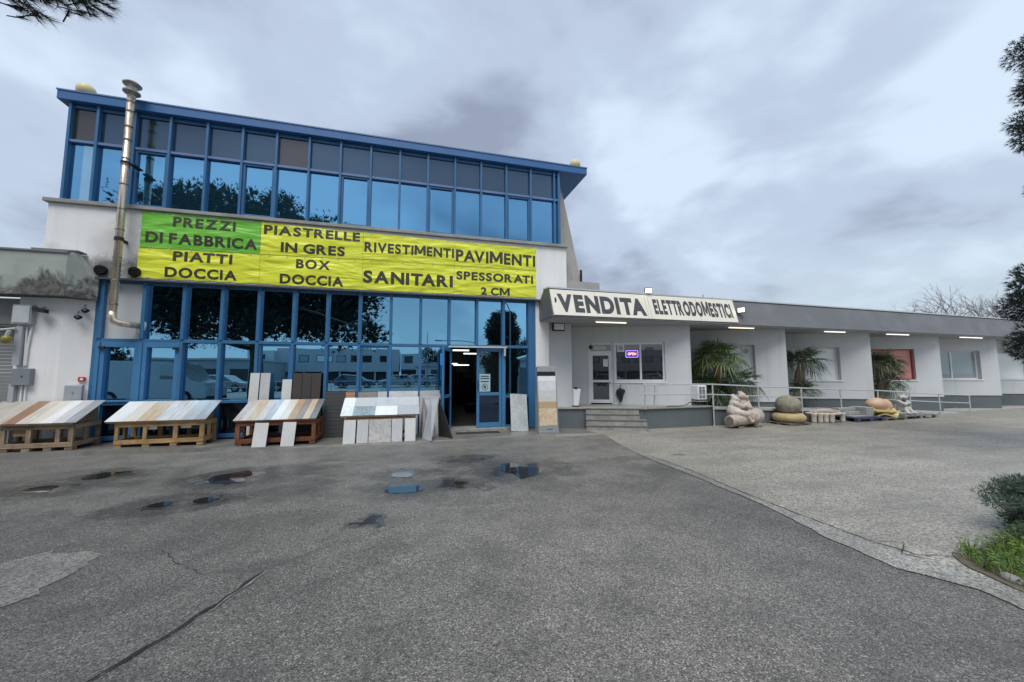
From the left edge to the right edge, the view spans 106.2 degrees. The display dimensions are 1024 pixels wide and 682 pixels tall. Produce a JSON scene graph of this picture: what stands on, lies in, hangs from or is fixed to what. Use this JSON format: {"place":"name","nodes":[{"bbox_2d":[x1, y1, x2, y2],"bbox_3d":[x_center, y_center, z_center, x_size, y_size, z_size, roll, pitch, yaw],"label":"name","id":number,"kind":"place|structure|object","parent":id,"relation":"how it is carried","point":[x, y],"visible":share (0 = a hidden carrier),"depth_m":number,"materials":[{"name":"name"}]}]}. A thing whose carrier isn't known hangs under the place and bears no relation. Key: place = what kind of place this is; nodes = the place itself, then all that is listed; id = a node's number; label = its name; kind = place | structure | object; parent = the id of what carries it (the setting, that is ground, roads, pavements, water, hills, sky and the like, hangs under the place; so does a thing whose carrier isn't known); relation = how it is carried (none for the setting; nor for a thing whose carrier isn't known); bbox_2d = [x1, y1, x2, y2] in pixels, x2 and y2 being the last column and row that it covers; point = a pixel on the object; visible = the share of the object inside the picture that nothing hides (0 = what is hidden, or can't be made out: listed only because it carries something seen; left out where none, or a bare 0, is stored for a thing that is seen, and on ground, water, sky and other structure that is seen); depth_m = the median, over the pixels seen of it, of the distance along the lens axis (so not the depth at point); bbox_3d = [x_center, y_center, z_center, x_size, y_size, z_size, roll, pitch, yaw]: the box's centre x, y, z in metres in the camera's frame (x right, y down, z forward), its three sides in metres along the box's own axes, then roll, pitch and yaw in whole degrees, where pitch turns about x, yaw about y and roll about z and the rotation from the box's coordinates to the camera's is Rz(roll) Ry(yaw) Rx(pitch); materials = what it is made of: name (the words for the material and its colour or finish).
{"place":"outdoors","nodes":[
{"label":"outdoors","id":0,"kind":"place"},
{"bbox_2d":[0,428,596,459],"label":"pavement","id":1,"kind":"structure","parent":0,"point":[102,448],"depth_m":7.78,"materials":[{"name":"concrete"}]},
{"bbox_2d":[0,406,101,452],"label":"display table","id":2,"kind":"object","parent":1,"relation":"on","point":[30,431],"visible":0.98,"depth_m":7.21,"materials":[{"name":"brown wood"}]},
{"bbox_2d":[0,401,38,424],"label":"plank tile","id":3,"kind":"object","parent":2,"relation":"on","point":[10,413],"visible":1,"depth_m":7.33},
{"bbox_2d":[106,410,216,447],"bbox_3d":[-7.176,1.705,7.983,1.640,0.856,0.650,1,-5,-15],"label":"display table","id":4,"kind":"object","parent":1,"relation":"on","point":[174,439],"visible":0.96,"depth_m":7.80,"materials":[{"name":"brown wood"}]},
{"bbox_2d":[105,401,144,421],"bbox_3d":[-7.853,1.430,7.820,0.275,0.012,0.754,1,22,-15],"label":"plank tile","id":5,"kind":"object","parent":4,"relation":"on","point":[124,412],"visible":1,"depth_m":7.79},
{"bbox_2d":[251,423,268,446],"bbox_3d":[-5.112,1.917,7.811,0.250,0.500,0.014,3,-17,-15],"label":"leaning slab","id":6,"kind":"object","parent":1,"relation":"on","point":[260,433],"depth_m":7.81,"materials":[{"name":"tile"}]},
{"bbox_2d":[234,409,323,446],"bbox_3d":[-5.001,1.753,8.368,1.502,0.876,0.860,1,-5,-15],"label":"display table","id":7,"kind":"object","parent":1,"relation":"on","point":[312,436],"visible":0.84,"depth_m":8.12,"materials":[{"name":"red wood"}]},
{"bbox_2d":[280,422,296,445],"bbox_3d":[-4.617,1.928,7.944,0.245,0.500,0.012,3,-17,-15],"label":"leaning slab","id":8,"kind":"object","parent":1,"relation":"on","point":[288,434],"depth_m":7.94,"materials":[{"name":"tile"}]},
{"bbox_2d":[323,391,345,437],"bbox_3d":[-4.213,1.735,9.111,0.446,1.072,0.013,1,-13,-15],"label":"leaning board","id":9,"kind":"object","parent":1,"relation":"on","point":[333,423],"visible":0.86,"depth_m":9.10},
{"bbox_2d":[368,419,390,442],"bbox_3d":[-2.898,1.969,8.444,0.460,0.500,0.014,1,-18,-15],"label":"leaning slab","id":10,"kind":"object","parent":1,"relation":"on","point":[379,430],"depth_m":8.44,"materials":[{"name":"stone"}]},
{"bbox_2d":[341,402,418,438],"bbox_3d":[-2.998,1.786,8.837,1.635,0.923,0.600,1,-5,-15],"label":"display table","id":11,"kind":"object","parent":1,"relation":"on","point":[391,417],"visible":0.27,"depth_m":8.59,"materials":[{"name":"brown wood"}]},
{"bbox_2d":[423,396,438,440],"bbox_3d":[-1.895,1.763,8.806,0.307,0.960,0.425,-1,-5,13],"label":"propped board","id":12,"kind":"object","parent":1,"relation":"on","point":[430,420],"visible":1,"depth_m":8.84,"materials":[{"name":"silver tile"}]},
{"bbox_2d":[510,394,527,430],"bbox_3d":[0.185,1.888,10.183,0.455,0.990,0.021,3,-25,-12],"label":"leaning slab","id":13,"kind":"object","parent":1,"relation":"on","point":[518,411],"depth_m":10.17,"materials":[{"name":"grey stone"}]},
{"bbox_2d":[535,366,558,433],"bbox_3d":[0.878,1.489,9.844,0.530,1.680,0.400,1,-5,-12],"label":"sample stand","id":14,"kind":"object","parent":1,"relation":"on","point":[546,412],"visible":0.98,"depth_m":9.75,"materials":[{"name":"beige stone"}]},
{"bbox_2d":[0,383,1023,681],"bbox_3d":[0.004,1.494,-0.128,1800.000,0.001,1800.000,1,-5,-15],"label":"ground","id":15,"kind":"structure","parent":0,"point":[592,559],"depth_m":2.79,"materials":[{"name":"asphalt"}]},
{"bbox_2d":[0,247,99,442],"bbox_3d":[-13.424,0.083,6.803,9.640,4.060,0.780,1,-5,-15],"label":"shop building","id":16,"kind":"structure","parent":15,"relation":"on","point":[62,285],"depth_m":7.80,"materials":[{"name":"paint"}]},
{"bbox_2d":[6,327,32,443],"bbox_3d":[-9.735,0.879,7.591,0.253,2.332,0.098,1,-5,-15],"label":"cable duct","id":17,"kind":"object","parent":16,"relation":"attached to","point":[20,349],"visible":0.63,"depth_m":7.61,"materials":[{"name":"white paint"}]},
{"bbox_2d":[11,368,34,384],"bbox_3d":[-9.679,0.710,7.610,0.275,0.330,0.118,1,-5,-15],"label":"meter box","id":18,"kind":"object","parent":16,"relation":"attached to","point":[22,377],"visible":1,"depth_m":7.57,"materials":[{"name":"grey metal"}]},
{"bbox_2d":[11,304,37,324],"bbox_3d":[-9.755,-0.527,7.689,0.300,0.400,0.134,1,-5,-15],"label":"cable box","id":19,"kind":"object","parent":16,"relation":"attached to","point":[23,314],"visible":1,"depth_m":7.64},
{"bbox_2d":[63,384,83,400],"bbox_3d":[-8.965,1.058,7.866,0.250,0.338,0.128,3,-6,-35],"label":"junction box","id":20,"kind":"object","parent":16,"relation":"attached to","point":[73,392],"visible":0.87,"depth_m":7.83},
{"bbox_2d":[0,550,103,607],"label":"asphalt patch","id":21,"kind":"object","parent":15,"relation":"on","point":[24,578],"visible":1,"depth_m":2.94,"materials":[{"name":"asphalt"}]},
{"bbox_2d":[0,0,124,27],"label":"umbrella pine","id":22,"kind":"object","parent":15,"relation":"on","point":[36,14],"visible":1,"depth_m":2.19,"materials":[{"name":"green plant"}]},
{"bbox_2d":[86,569,264,681],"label":"ground crack","id":23,"kind":"object","parent":15,"relation":"on","point":[147,645],"visible":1,"depth_m":2.21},
{"bbox_2d":[206,470,253,482],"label":"puddle","id":24,"kind":"object","parent":15,"relation":"on","point":[234,477],"visible":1,"depth_m":5.61,"materials":[{"name":"grey liquid"}]},
{"bbox_2d":[42,87,586,440],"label":"showroom building","id":25,"kind":"structure","parent":15,"relation":"on","point":[206,340],"depth_m":9.36,"materials":[{"name":"concrete"}]},
{"bbox_2d":[59,102,96,200],"bbox_3d":[-9.384,-4.077,8.386,0.490,2.200,0.160,1,-5,-15],"label":"upper window","id":26,"kind":"structure","parent":25,"relation":"in","point":[81,120],"depth_m":8.37,"materials":[{"name":"glass"}]},
{"bbox_2d":[88,106,124,202],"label":"upper window","id":27,"kind":"structure","parent":25,"relation":"in","point":[109,127],"depth_m":8.51,"materials":[{"name":"glass"}]},
{"bbox_2d":[89,341,138,440],"bbox_3d":[-8.440,1.060,8.199,0.736,2.082,0.240,1,-5,-15],"label":"blue door","id":28,"kind":"structure","parent":25,"relation":"in","point":[115,363],"depth_m":8.21,"materials":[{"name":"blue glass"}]},
{"bbox_2d":[87,280,142,399],"bbox_3d":[-8.478,0.402,8.266,0.802,3.490,0.200,1,-5,-15],"label":"lower window","id":29,"kind":"structure","parent":25,"relation":"in","point":[130,293],"depth_m":8.31,"materials":[{"name":"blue paint"}]},
{"bbox_2d":[107,79,146,332],"bbox_3d":[-8.247,-2.927,8.363,0.329,5.480,0.675,-2,-5,23],"label":"flue pipe","id":30,"kind":"object","parent":25,"relation":"attached to","point":[131,89],"visible":1,"depth_m":8.19,"materials":[{"name":"silver metal"}]},
{"bbox_2d":[127,112,169,207],"bbox_3d":[-8.179,-4.052,8.711,0.667,2.200,0.160,1,-5,-15],"label":"upper window","id":31,"kind":"structure","parent":25,"relation":"in","point":[149,147],"depth_m":8.71,"materials":[{"name":"glass"}]},
{"bbox_2d":[131,342,178,435],"bbox_3d":[-7.729,1.080,8.391,0.736,2.092,0.240,1,-5,-15],"label":"blue door","id":32,"kind":"structure","parent":25,"relation":"in","point":[157,362],"depth_m":8.42,"materials":[{"name":"blue glass"}]},
{"bbox_2d":[139,282,182,342],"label":"lower window","id":33,"kind":"structure","parent":25,"relation":"in","point":[161,308],"depth_m":8.55,"materials":[{"name":"glass"}]},
{"bbox_2d":[163,117,206,210],"bbox_3d":[-7.509,-4.038,8.892,0.721,2.200,0.160,1,-5,-15],"label":"upper window","id":34,"kind":"structure","parent":25,"relation":"in","point":[186,139],"depth_m":8.90,"materials":[{"name":"glass"}]},
{"bbox_2d":[175,343,217,434],"bbox_3d":[-7.024,1.101,8.601,0.736,2.103,0.200,1,-5,-15],"label":"lower window","id":35,"kind":"structure","parent":25,"relation":"in","point":[197,362],"depth_m":8.63,"materials":[{"name":"glass"}]},
{"bbox_2d":[136,246,259,283],"bbox_3d":[-7.025,-1.718,8.673,2.335,0.737,0.028,1,-5,-15],"label":"banner","id":36,"kind":"object","parent":25,"relation":"attached to","point":[178,264],"visible":1,"depth_m":8.66,"materials":[{"name":"fabric"}]},
{"bbox_2d":[140,211,260,253],"bbox_3d":[-7.020,-2.432,8.729,2.305,0.830,0.024,1,-5,-15],"label":"banner","id":37,"kind":"object","parent":25,"relation":"attached to","point":[174,231],"visible":1,"depth_m":8.71,"materials":[{"name":"fabric"}]},
{"bbox_2d":[179,284,221,343],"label":"lower window","id":38,"kind":"structure","parent":25,"relation":"in","point":[200,313],"depth_m":8.74,"materials":[{"name":"glass"}]},
{"bbox_2d":[201,122,241,213],"bbox_3d":[-6.813,-4.023,9.081,0.722,2.200,0.160,1,-5,-15],"label":"upper window","id":39,"kind":"structure","parent":25,"relation":"in","point":[220,187],"depth_m":9.09,"materials":[{"name":"glass"}]},
{"bbox_2d":[213,343,254,437],"bbox_3d":[-6.314,1.121,8.793,0.736,2.113,0.200,1,-5,-15],"label":"lower window","id":40,"kind":"structure","parent":25,"relation":"in","point":[235,362],"depth_m":8.79,"materials":[{"name":"glass"}]},
{"bbox_2d":[218,286,257,343],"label":"lower window","id":41,"kind":"structure","parent":25,"relation":"in","point":[238,305],"depth_m":8.94,"materials":[{"name":"glass"}]},
{"bbox_2d":[237,127,275,217],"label":"upper window","id":42,"kind":"structure","parent":25,"relation":"in","point":[257,159],"depth_m":9.27,"materials":[{"name":"glass"}]},
{"bbox_2d":[254,344,290,432],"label":"lower window","id":43,"kind":"structure","parent":25,"relation":"in","point":[274,359],"depth_m":9.03,"materials":[{"name":"glass"}]},
{"bbox_2d":[255,287,292,344],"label":"lower window","id":44,"kind":"structure","parent":25,"relation":"in","point":[274,306],"depth_m":9.13,"materials":[{"name":"glass"}]},
{"bbox_2d":[272,132,308,220],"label":"upper window","id":45,"kind":"structure","parent":25,"relation":"in","point":[291,152],"depth_m":9.47,"materials":[{"name":"glass"}]},
{"bbox_2d":[289,345,324,429],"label":"lower window","id":46,"kind":"structure","parent":25,"relation":"in","point":[303,358],"depth_m":9.24,"materials":[{"name":"glass"}]},
{"bbox_2d":[291,289,326,344],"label":"lower window","id":47,"kind":"structure","parent":25,"relation":"in","point":[308,307],"depth_m":9.33,"materials":[{"name":"glass"}]},
{"bbox_2d":[259,254,362,289],"bbox_3d":[-4.806,-1.687,9.273,2.248,0.787,0.032,1,-5,-15],"label":"banner","id":48,"kind":"object","parent":25,"relation":"attached to","point":[343,273],"visible":1,"depth_m":9.26,"materials":[{"name":"fabric"}]},
{"bbox_2d":[260,222,362,259],"bbox_3d":[-4.814,-2.399,9.327,2.253,0.785,0.025,1,-5,-15],"label":"banner","id":49,"kind":"object","parent":25,"relation":"attached to","point":[284,239],"visible":1,"depth_m":9.30,"materials":[{"name":"fabric"}]},
{"bbox_2d":[305,137,339,223],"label":"upper window","id":50,"kind":"structure","parent":25,"relation":"in","point":[323,155],"depth_m":9.66,"materials":[{"name":"glass"}]},
{"bbox_2d":[322,345,356,418],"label":"lower window","id":51,"kind":"structure","parent":25,"relation":"in","point":[340,362],"depth_m":9.42,"materials":[{"name":"glass"}]},
{"bbox_2d":[325,291,358,345],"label":"lower window","id":52,"kind":"structure","parent":25,"relation":"in","point":[341,326],"depth_m":9.52,"materials":[{"name":"glass"}]},
{"bbox_2d":[337,141,369,225],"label":"upper window","id":53,"kind":"structure","parent":25,"relation":"in","point":[354,163],"depth_m":9.84,"materials":[{"name":"glass"}]},
{"bbox_2d":[355,346,388,431],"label":"lower window","id":54,"kind":"structure","parent":25,"relation":"in","point":[372,361],"depth_m":9.61,"materials":[{"name":"glass"}]},
{"bbox_2d":[357,292,389,345],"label":"lower window","id":55,"kind":"structure","parent":25,"relation":"in","point":[374,309],"depth_m":9.71,"materials":[{"name":"glass"}]},
{"bbox_2d":[368,145,398,228],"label":"upper window","id":56,"kind":"structure","parent":25,"relation":"in","point":[384,163],"depth_m":10.04,"materials":[{"name":"glass"}]},
{"bbox_2d":[387,346,418,396],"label":"lower window","id":57,"kind":"structure","parent":25,"relation":"in","point":[402,361],"depth_m":9.81,"materials":[{"name":"glass"}]},
{"bbox_2d":[389,294,419,346],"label":"lower window","id":58,"kind":"structure","parent":25,"relation":"in","point":[404,309],"depth_m":9.91,"materials":[{"name":"glass"}]},
{"bbox_2d":[362,259,453,293],"bbox_3d":[-2.620,-1.646,9.866,2.270,0.797,0.027,1,-5,-15],"label":"banner","id":59,"kind":"object","parent":25,"relation":"attached to","point":[403,276],"visible":1,"depth_m":9.85,"materials":[{"name":"fabric"}]},
{"bbox_2d":[363,232,454,265],"bbox_3d":[-2.620,-2.365,9.921,2.278,0.700,0.021,1,-5,-15],"label":"banner","id":60,"kind":"object","parent":25,"relation":"attached to","point":[395,248],"visible":1,"depth_m":9.90,"materials":[{"name":"fabric"}]},
{"bbox_2d":[398,150,426,231],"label":"upper window","id":61,"kind":"structure","parent":25,"relation":"in","point":[412,192],"depth_m":10.23,"materials":[{"name":"glass"}]},
{"bbox_2d":[417,347,441,431],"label":"lower window","id":62,"kind":"structure","parent":25,"relation":"in","point":[430,358],"depth_m":9.98,"materials":[{"name":"glass"}]},
{"bbox_2d":[419,295,447,346],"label":"lower window","id":63,"kind":"structure","parent":25,"relation":"in","point":[433,311],"depth_m":10.10,"materials":[{"name":"glass"}]},
{"bbox_2d":[426,154,453,233],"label":"upper window","id":64,"kind":"structure","parent":25,"relation":"in","point":[440,170],"depth_m":10.41,"materials":[{"name":"glass"}]},
{"bbox_2d":[439,347,451,428],"bbox_3d":[-1.669,1.207,9.652,0.116,2.090,0.700,-1,-5,7],"label":"entrance door","id":65,"kind":"structure","parent":25,"relation":"in","point":[446,352],"depth_m":9.66,"materials":[{"name":"blue metal"}]},
{"bbox_2d":[447,297,475,345],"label":"lower window","id":66,"kind":"structure","parent":25,"relation":"in","point":[461,311],"depth_m":10.30,"materials":[{"name":"glass"}]},
{"bbox_2d":[453,157,479,236],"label":"upper window","id":67,"kind":"structure","parent":25,"relation":"in","point":[466,173],"depth_m":10.60,"materials":[{"name":"glass"}]},
{"bbox_2d":[475,298,501,345],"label":"lower window","id":68,"kind":"structure","parent":25,"relation":"in","point":[488,312],"depth_m":10.49,"materials":[{"name":"glass"}]},
{"bbox_2d":[476,348,501,427],"bbox_3d":[-0.605,1.237,10.267,0.686,2.090,0.112,1,-5,-15],"label":"entrance door","id":69,"kind":"structure","parent":25,"relation":"in","point":[488,360],"depth_m":10.29,"materials":[{"name":"blue glass"}]},
{"bbox_2d":[480,161,505,238],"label":"upper window","id":70,"kind":"structure","parent":25,"relation":"in","point":[492,176],"depth_m":10.79,"materials":[{"name":"glass"}]},
{"bbox_2d":[454,266,535,297],"bbox_3d":[-0.419,-1.615,10.461,2.276,0.807,0.028,1,-5,-15],"label":"banner","id":71,"kind":"object","parent":25,"relation":"attached to","point":[494,281],"visible":1,"depth_m":10.45,"materials":[{"name":"fabric"}]},
{"bbox_2d":[455,241,535,270],"bbox_3d":[-0.417,-2.310,10.515,2.272,0.680,0.023,1,-5,-15],"label":"banner","id":72,"kind":"object","parent":25,"relation":"attached to","point":[468,254],"visible":1,"depth_m":10.49,"materials":[{"name":"fabric"}]},
{"bbox_2d":[505,348,527,425],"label":"lower window","id":73,"kind":"structure","parent":25,"relation":"in","point":[516,374],"depth_m":10.57,"materials":[{"name":"glass"}]},
{"bbox_2d":[505,165,529,240],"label":"upper window","id":74,"kind":"structure","parent":25,"relation":"in","point":[517,198],"depth_m":10.98,"materials":[{"name":"glass"}]},
{"bbox_2d":[502,300,535,427],"bbox_3d":[0.177,0.597,10.604,0.942,3.520,0.200,1,-5,-15],"label":"lower window","id":75,"kind":"structure","parent":25,"relation":"in","point":[518,317],"depth_m":10.65,"materials":[{"name":"glass"}]},
{"bbox_2d":[529,168,553,242],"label":"upper window","id":76,"kind":"structure","parent":25,"relation":"in","point":[540,182],"depth_m":11.17,"materials":[{"name":"glass"}]},
{"bbox_2d":[552,172,560,243],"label":"upper window","id":77,"kind":"structure","parent":25,"relation":"in","point":[556,176],"depth_m":11.23,"materials":[{"name":"blue paint"}]},
{"bbox_2d":[500,463,542,477],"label":"puddle","id":78,"kind":"object","parent":15,"relation":"on","point":[519,471],"visible":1,"depth_m":6.01,"materials":[{"name":"grey liquid"}]},
{"bbox_2d":[0,0,1023,365],"label":"sky","id":79,"kind":"structure","parent":0,"point":[839,153],"materials":[{"name":"grey"}]},
{"bbox_2d":[555,409,1023,609],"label":"parking area","id":80,"kind":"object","parent":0,"point":[910,482],"visible":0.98,"depth_m":6.18,"materials":[{"name":"concrete"}]},
{"bbox_2d":[585,408,647,430],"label":"entrance steps","id":81,"kind":"structure","parent":80,"relation":"on","point":[613,419],"depth_m":10.25,"materials":[{"name":"stone"}]},
{"bbox_2d":[724,391,764,428],"bbox_3d":[6.512,1.915,10.849,1.373,1.004,0.552,2,-5,-20],"label":"bear sculpture","id":82,"kind":"object","parent":80,"relation":"on","point":[740,411],"visible":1,"depth_m":10.65,"materials":[{"name":"beige stone"}]},
{"bbox_2d":[558,403,961,428],"bbox_3d":[8.543,2.355,13.265,16.705,0.608,2.640,1,-5,-17],"label":"entrance porch","id":83,"kind":"object","parent":80,"relation":"on","point":[665,416],"visible":0.32,"depth_m":10.80,"materials":[{"name":"grey paint"}]},
{"bbox_2d":[691,339,767,406],"bbox_3d":[6.572,1.202,11.932,3.060,2.714,1.679,-1,-5,7],"label":"fan palm","id":84,"kind":"object","parent":83,"relation":"on","point":[717,363],"visible":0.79,"depth_m":12.08,"materials":[{"name":"green plant"}]},
{"bbox_2d":[641,384,970,425],"bbox_3d":[10.412,1.931,12.472,14.551,1.231,0.120,1,-5,-17],"label":"handrail","id":85,"kind":"object","parent":83,"relation":"on","point":[758,396],"visible":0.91,"depth_m":11.96,"materials":[{"name":"metal"}]},
{"bbox_2d":[786,346,833,404],"bbox_3d":[10.070,1.204,13.176,1.810,2.183,1.592,-1,-5,6],"label":"fan palm","id":86,"kind":"object","parent":83,"relation":"on","point":[800,380],"visible":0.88,"depth_m":13.17,"materials":[{"name":"green plant"}]},
{"bbox_2d":[871,347,912,398],"bbox_3d":[14.068,1.346,14.401,1.855,2.237,1.481,-1,-5,7],"label":"fan palm","id":87,"kind":"object","parent":83,"relation":"on","point":[882,374],"visible":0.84,"depth_m":14.38,"materials":[{"name":"green plant"}]},
{"bbox_2d":[539,281,1023,410],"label":"annex","id":88,"kind":"object","parent":80,"relation":"on","point":[936,352],"visible":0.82,"depth_m":12.93,"materials":[{"name":"paint"}]},
{"bbox_2d":[588,343,613,403],"bbox_3d":[2.736,0.999,11.848,0.740,1.880,0.130,-1,-5,8],"label":"white door","id":89,"kind":"structure","parent":88,"relation":"in","point":[600,355],"depth_m":11.85,"materials":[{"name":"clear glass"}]},
{"bbox_2d":[613,342,667,382],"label":"window","id":90,"kind":"structure","parent":88,"relation":"in","point":[649,367],"depth_m":11.71,"materials":[{"name":"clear glass"}]},
{"bbox_2d":[549,289,737,322],"bbox_3d":[3.938,-0.963,10.899,6.120,0.748,0.262,1,-5,-17],"label":"shop sign","id":91,"kind":"object","parent":88,"relation":"attached to","point":[586,303],"visible":1,"depth_m":10.77,"materials":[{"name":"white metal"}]},
{"bbox_2d":[706,345,758,381],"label":"window","id":92,"kind":"structure","parent":88,"relation":"in","point":[748,358],"depth_m":12.90,"materials":[{"name":"white"}]},
{"bbox_2d":[792,348,843,380],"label":"window","id":93,"kind":"structure","parent":88,"relation":"in","point":[831,353],"depth_m":14.09,"materials":[{"name":"white"}]},
{"bbox_2d":[871,349,918,380],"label":"pink window","id":94,"kind":"structure","parent":88,"relation":"in","point":[907,354],"depth_m":15.22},
{"bbox_2d":[940,351,983,379],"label":"window","id":95,"kind":"structure","parent":88,"relation":"in","point":[955,365],"depth_m":16.40,"materials":[{"name":"grey"}]},
{"bbox_2d":[997,352,1023,379],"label":"window","id":96,"kind":"structure","parent":88,"relation":"in","point":[1009,369],"depth_m":17.57,"materials":[{"name":"white"}]},
{"bbox_2d":[767,421,811,425],"bbox_3d":[8.219,2.429,11.414,0.850,0.070,0.700,1,-5,-17],"label":"pallet","id":97,"kind":"object","parent":80,"relation":"on","point":[791,424],"visible":0.78,"depth_m":11.19,"materials":[{"name":"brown wood"}]},
{"bbox_2d":[771,395,806,422],"bbox_3d":[8.218,2.005,11.451,0.860,0.780,0.856,1,-5,-17],"label":"stone ball","id":98,"kind":"object","parent":97,"relation":"on","point":[788,407],"visible":1,"depth_m":11.21,"materials":[{"name":"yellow stone"}]},
{"bbox_2d":[805,409,845,422],"bbox_3d":[9.649,2.303,11.936,1.197,0.404,0.764,1,-5,-17],"label":"stone bench","id":99,"kind":"object","parent":80,"relation":"on","point":[822,416],"visible":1,"depth_m":11.69,"materials":[{"name":"stone"}]},
{"bbox_2d":[637,452,1023,608],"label":"kerb strip","id":100,"kind":"object","parent":80,"relation":"on","point":[895,557],"visible":1,"depth_m":3.14,"materials":[{"name":"concrete"}]},
{"bbox_2d":[873,416,906,420],"bbox_3d":[12.155,2.508,12.628,1.000,0.100,0.750,1,-5,-17],"label":"pallet","id":101,"kind":"object","parent":80,"relation":"on","point":[894,418],"visible":0.41,"depth_m":12.29,"materials":[{"name":"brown wood"}]},
{"bbox_2d":[865,398,899,417],"bbox_3d":[12.216,2.176,12.649,1.424,0.624,0.739,1,-5,-17],"label":"snail sculpture","id":102,"kind":"object","parent":101,"relation":"on","point":[882,407],"visible":0.88,"depth_m":12.43,"materials":[{"name":"beige stone"}]},
{"bbox_2d":[993,33,1023,364],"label":"dark conifer","id":103,"kind":"object","parent":80,"relation":"on","point":[1017,293],"visible":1,"depth_m":7.11,"materials":[{"name":"green plant"}]},
{"bbox_2d":[831,406,873,416],"bbox_3d":[10.929,2.261,12.348,1.120,0.290,0.550,1,-5,-17],"label":"stone block","id":104,"kind":"object","parent":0,"point":[856,411],"depth_m":12.25,"materials":[{"name":"grey stone"}]},
{"bbox_2d":[952,520,1023,591],"bbox_3d":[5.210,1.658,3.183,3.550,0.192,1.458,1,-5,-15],"label":"grass","id":105,"kind":"structure","parent":0,"point":[1007,554],"depth_m":3.08,"materials":[{"name":"plant"}]},
{"bbox_2d":[969,472,1023,549],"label":"juniper bush","id":106,"kind":"object","parent":105,"relation":"on","point":[1012,503],"visible":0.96,"depth_m":3.61,"materials":[{"name":"green plant"}]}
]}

